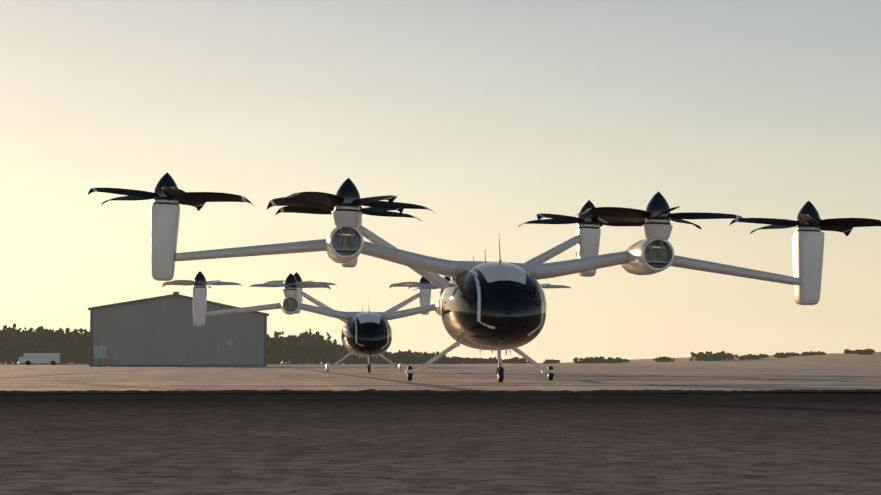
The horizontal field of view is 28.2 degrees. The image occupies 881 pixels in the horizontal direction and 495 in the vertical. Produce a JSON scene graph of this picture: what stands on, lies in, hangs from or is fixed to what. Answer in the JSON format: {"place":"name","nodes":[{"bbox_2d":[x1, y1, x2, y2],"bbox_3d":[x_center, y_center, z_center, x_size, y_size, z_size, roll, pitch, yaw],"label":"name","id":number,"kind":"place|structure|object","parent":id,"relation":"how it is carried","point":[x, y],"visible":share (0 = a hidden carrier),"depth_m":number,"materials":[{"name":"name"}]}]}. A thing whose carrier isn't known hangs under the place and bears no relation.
{"place":"outdoors","nodes":[
{"label":"outdoors","id":0,"kind":"place"},
{"bbox_2d":[0,363,880,494],"bbox_3d":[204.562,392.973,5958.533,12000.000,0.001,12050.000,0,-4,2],"label":"ground","id":1,"kind":"structure","parent":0,"point":[789,443],"depth_m":7.40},
{"bbox_2d":[0,365,880,393],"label":"apron","id":2,"kind":"object","parent":1,"relation":"on","point":[25,379],"visible":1,"depth_m":33.26,"materials":[{"name":"concrete"}]},
{"bbox_2d":[19,353,59,364],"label":"van","id":3,"kind":"object","parent":2,"relation":"on","point":[30,358],"visible":1,"depth_m":262.70,"materials":[{"name":"grey metal"}]},
{"bbox_2d":[88,292,268,366],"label":"hangar","id":4,"kind":"structure","parent":2,"relation":"on","point":[162,331],"depth_m":150.60,"materials":[{"name":"metal"}]},
{"bbox_2d":[162,271,571,372],"bbox_3d":[-2.486,2.490,59.798,13.860,3.522,7.444,0,-4,-6],"label":"aircraft","id":5,"kind":"object","parent":2,"relation":"on","point":[368,334],"visible":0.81,"depth_m":58.03,"materials":[{"name":"paint"}]},
{"bbox_2d":[88,172,880,381],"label":"aircraft","id":6,"kind":"object","parent":2,"relation":"on","point":[500,305],"visible":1,"depth_m":29.24,"materials":[{"name":"paint"}]},
{"bbox_2d":[0,352,880,364],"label":"field","id":7,"kind":"structure","parent":0,"point":[844,359],"depth_m":327.74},
{"bbox_2d":[0,323,874,363],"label":"vegetation","id":8,"kind":"object","parent":7,"relation":"on","point":[74,347],"visible":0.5,"depth_m":338.16,"materials":[{"name":"green plant"}]},
{"bbox_2d":[0,0,880,362],"label":"sky","id":9,"kind":"structure","parent":0,"point":[490,117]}
]}

